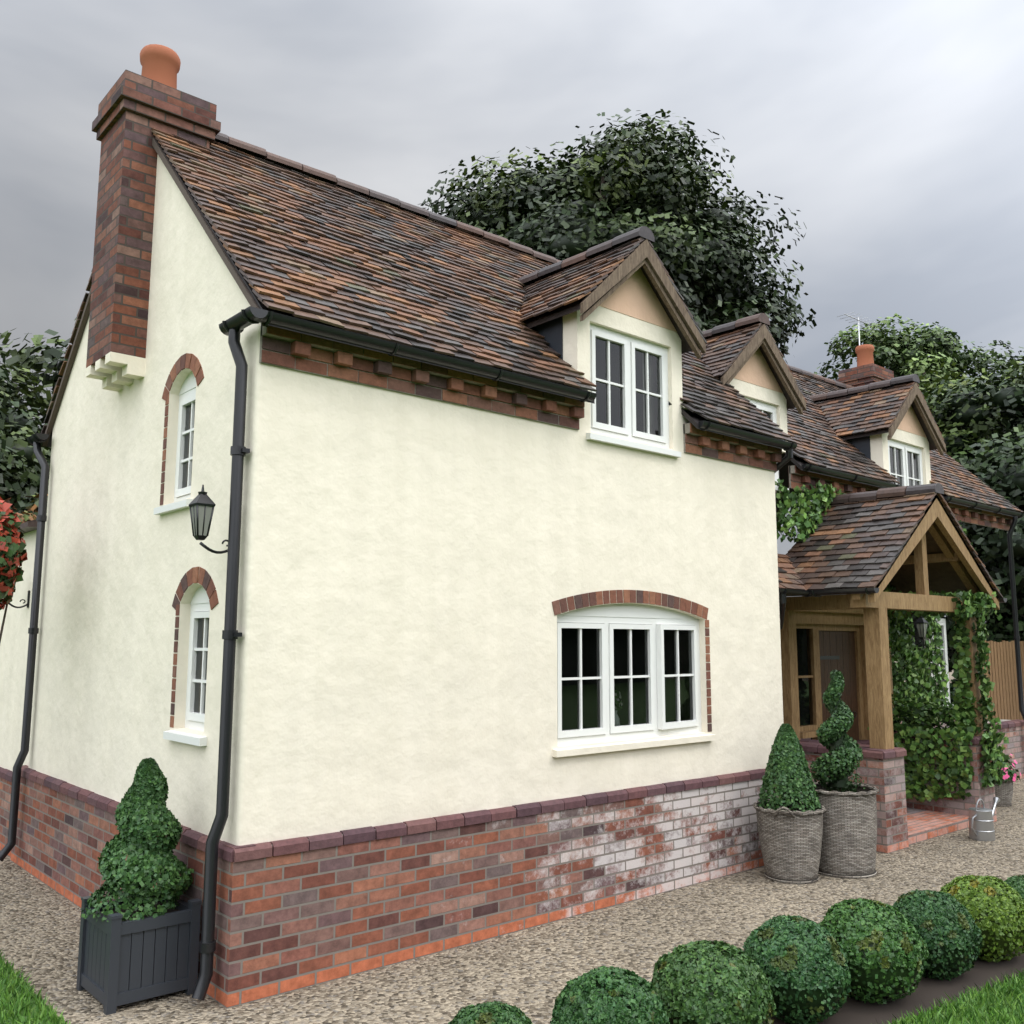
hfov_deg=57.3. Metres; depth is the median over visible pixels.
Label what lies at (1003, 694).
picket fence
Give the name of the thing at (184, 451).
gable window frame
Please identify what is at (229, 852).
plinth bricks
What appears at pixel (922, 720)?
ivy leaves
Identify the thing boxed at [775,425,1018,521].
roof slab
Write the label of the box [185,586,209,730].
gable window frame
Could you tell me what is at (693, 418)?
roof slab
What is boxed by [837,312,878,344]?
tv aerial
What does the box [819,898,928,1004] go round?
box ball
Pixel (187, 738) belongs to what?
gable window sill
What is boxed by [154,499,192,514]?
gable window sill
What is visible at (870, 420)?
dormer front
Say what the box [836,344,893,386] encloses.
chimney
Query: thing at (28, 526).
wing roof
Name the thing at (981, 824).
watering can
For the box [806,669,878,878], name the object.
potted topiary
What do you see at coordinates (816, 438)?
roof tiles
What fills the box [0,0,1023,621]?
sky
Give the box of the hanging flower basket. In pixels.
[0,497,27,642]
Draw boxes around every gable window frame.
[174,372,195,501]
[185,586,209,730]
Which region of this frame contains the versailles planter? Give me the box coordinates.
[76,758,201,1014]
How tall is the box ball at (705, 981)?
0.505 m
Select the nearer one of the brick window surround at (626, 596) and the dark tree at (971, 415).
the brick window surround at (626, 596)
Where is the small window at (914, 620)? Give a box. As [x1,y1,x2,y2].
[910,618,925,688]
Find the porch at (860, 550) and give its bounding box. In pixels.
[777,483,1006,748]
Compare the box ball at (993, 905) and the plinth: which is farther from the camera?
the plinth
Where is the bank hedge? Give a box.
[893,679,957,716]
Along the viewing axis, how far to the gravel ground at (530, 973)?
5.98 m
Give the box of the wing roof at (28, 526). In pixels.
[18,519,36,533]
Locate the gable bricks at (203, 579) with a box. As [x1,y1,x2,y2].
[170,567,218,727]
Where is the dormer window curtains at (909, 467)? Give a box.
[907,453,911,485]
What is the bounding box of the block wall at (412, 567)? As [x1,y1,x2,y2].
[28,155,783,845]
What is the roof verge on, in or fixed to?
attached to the block wall at (412, 567)
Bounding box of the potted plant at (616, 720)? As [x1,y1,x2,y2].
[614,690,622,725]
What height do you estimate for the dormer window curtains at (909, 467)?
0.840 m
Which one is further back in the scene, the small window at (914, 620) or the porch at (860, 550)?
the small window at (914, 620)
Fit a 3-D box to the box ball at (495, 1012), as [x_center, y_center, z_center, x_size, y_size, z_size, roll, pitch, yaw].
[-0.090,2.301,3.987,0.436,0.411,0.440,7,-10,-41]
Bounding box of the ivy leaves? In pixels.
[775,479,1008,801]
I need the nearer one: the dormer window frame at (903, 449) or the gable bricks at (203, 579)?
the gable bricks at (203, 579)
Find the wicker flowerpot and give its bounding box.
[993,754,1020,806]
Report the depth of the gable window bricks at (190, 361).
6.41 m
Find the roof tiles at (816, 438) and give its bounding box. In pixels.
[787,364,1022,512]
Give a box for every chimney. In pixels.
[85,44,220,391]
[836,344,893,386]
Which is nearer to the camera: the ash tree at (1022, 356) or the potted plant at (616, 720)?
the potted plant at (616, 720)
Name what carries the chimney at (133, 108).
attached to the block wall at (412, 567)
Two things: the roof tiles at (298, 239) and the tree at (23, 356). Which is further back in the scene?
the tree at (23, 356)
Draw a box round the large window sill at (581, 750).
[552,734,715,756]
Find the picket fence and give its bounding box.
[982,641,1023,720]
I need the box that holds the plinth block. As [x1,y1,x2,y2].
[10,776,780,1008]
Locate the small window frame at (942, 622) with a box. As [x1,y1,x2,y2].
[924,618,949,702]
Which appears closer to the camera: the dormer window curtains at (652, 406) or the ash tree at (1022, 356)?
the dormer window curtains at (652, 406)
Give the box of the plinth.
[800,717,1023,779]
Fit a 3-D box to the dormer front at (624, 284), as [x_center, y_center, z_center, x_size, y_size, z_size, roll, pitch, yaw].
[0.606,-1.595,8.187,1.596,1.402,1.519,7,-10,-41]
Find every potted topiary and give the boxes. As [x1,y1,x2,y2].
[753,723,825,883]
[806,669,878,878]
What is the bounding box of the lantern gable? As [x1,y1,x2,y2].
[189,485,227,553]
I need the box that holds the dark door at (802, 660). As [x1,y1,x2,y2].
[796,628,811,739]
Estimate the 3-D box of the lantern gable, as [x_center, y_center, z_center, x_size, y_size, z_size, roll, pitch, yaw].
[-1.718,0.044,5.403,0.265,0.392,0.113,7,-10,-41]
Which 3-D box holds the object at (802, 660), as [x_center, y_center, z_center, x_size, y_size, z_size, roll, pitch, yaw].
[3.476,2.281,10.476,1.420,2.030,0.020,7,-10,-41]
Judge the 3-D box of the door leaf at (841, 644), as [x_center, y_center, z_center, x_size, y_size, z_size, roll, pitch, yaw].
[3.683,2.328,10.584,0.816,1.947,0.040,7,-10,-41]
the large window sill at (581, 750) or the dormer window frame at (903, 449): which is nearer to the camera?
the large window sill at (581, 750)
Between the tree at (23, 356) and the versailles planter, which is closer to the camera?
the versailles planter
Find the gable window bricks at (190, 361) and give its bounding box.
[160,353,203,504]
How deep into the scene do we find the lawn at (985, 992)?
4.95 m
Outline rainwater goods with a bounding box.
[0,306,1023,1000]
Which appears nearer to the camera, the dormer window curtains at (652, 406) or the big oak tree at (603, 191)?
the dormer window curtains at (652, 406)
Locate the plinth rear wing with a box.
[0,777,11,857]
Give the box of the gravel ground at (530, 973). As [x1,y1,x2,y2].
[0,659,1023,1023]
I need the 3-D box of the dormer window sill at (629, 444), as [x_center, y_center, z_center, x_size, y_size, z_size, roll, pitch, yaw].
[0.983,-0.541,7.603,1.100,0.065,0.105,7,-10,-41]
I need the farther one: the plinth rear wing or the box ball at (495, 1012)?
the plinth rear wing
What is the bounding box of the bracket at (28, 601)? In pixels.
[8,583,29,607]
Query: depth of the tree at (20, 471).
15.72 m
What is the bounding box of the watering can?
[968,797,999,840]
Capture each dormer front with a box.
[516,226,706,406]
[693,313,806,452]
[809,374,945,484]
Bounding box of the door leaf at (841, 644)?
[819,631,858,739]
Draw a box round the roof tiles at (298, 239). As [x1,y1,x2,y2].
[41,127,794,442]
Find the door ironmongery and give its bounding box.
[820,656,856,717]
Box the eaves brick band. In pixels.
[259,324,1012,530]
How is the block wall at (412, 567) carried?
on the gravel ground at (530, 973)
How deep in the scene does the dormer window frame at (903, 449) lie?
12.15 m
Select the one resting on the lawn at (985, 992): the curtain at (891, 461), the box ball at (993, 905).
the box ball at (993, 905)
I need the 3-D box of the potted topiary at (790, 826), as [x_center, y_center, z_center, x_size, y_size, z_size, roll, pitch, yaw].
[2.303,2.392,7.793,0.608,1.243,0.585,7,-10,-41]
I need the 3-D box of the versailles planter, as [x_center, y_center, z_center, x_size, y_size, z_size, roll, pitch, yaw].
[-2.091,2.023,5.264,0.610,1.255,0.569,7,-10,-41]
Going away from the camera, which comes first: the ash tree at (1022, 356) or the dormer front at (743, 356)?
the dormer front at (743, 356)
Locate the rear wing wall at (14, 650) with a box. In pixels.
[0,522,45,770]
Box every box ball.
[448,1001,532,1023]
[550,965,669,1023]
[651,939,775,1023]
[743,914,850,1023]
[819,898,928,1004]
[893,889,983,980]
[940,875,1023,962]
[1004,875,1023,898]
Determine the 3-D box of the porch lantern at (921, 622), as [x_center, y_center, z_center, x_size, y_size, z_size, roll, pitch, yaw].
[5.058,1.456,11.651,0.113,0.392,0.193,7,-10,-41]
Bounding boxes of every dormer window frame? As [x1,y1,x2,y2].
[590,323,669,448]
[744,397,778,485]
[888,440,923,486]
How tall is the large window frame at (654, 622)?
1.050 m
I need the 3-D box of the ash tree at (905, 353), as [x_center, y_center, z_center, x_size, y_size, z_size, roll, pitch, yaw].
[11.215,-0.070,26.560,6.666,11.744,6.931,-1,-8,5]
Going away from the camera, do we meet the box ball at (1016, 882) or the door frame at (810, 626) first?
the box ball at (1016, 882)
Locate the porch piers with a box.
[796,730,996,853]
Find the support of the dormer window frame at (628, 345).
attached to the dormer front at (624, 284)
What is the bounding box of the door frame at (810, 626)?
[796,611,868,739]
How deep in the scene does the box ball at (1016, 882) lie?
6.11 m
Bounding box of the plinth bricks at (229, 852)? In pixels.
[0,719,1023,861]
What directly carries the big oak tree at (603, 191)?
on the gravel ground at (530, 973)
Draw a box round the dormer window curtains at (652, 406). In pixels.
[642,353,655,434]
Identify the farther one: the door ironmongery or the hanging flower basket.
the door ironmongery
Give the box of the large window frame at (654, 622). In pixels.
[557,604,701,745]
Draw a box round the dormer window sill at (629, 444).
[586,433,680,457]
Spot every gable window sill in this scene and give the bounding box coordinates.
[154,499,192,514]
[163,730,206,745]
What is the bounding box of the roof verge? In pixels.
[42,137,268,446]
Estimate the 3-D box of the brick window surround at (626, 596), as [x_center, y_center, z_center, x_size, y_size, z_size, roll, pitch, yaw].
[0.956,1.194,7.388,1.848,1.151,0.098,7,-10,-41]
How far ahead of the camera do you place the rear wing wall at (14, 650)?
8.95 m
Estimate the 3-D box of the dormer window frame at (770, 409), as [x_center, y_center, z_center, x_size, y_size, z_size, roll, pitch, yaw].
[2.506,-0.761,9.927,1.000,0.900,0.082,7,-10,-41]
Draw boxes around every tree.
[0,317,76,443]
[0,348,52,515]
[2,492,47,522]
[417,108,816,363]
[802,313,1023,688]
[891,357,1023,671]
[951,355,1023,483]
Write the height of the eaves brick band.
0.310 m
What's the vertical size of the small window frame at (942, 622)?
1.120 m
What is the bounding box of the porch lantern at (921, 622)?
[910,616,927,644]
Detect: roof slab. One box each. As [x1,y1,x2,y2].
[47,139,787,449]
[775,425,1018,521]
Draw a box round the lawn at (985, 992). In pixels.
[0,946,1023,1023]
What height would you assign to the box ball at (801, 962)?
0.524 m
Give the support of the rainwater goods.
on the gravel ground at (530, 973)
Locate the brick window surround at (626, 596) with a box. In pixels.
[552,590,711,731]
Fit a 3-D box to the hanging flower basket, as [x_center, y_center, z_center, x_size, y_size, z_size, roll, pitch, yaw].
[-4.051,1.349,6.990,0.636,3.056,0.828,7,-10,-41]
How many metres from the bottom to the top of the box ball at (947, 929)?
0.496 m

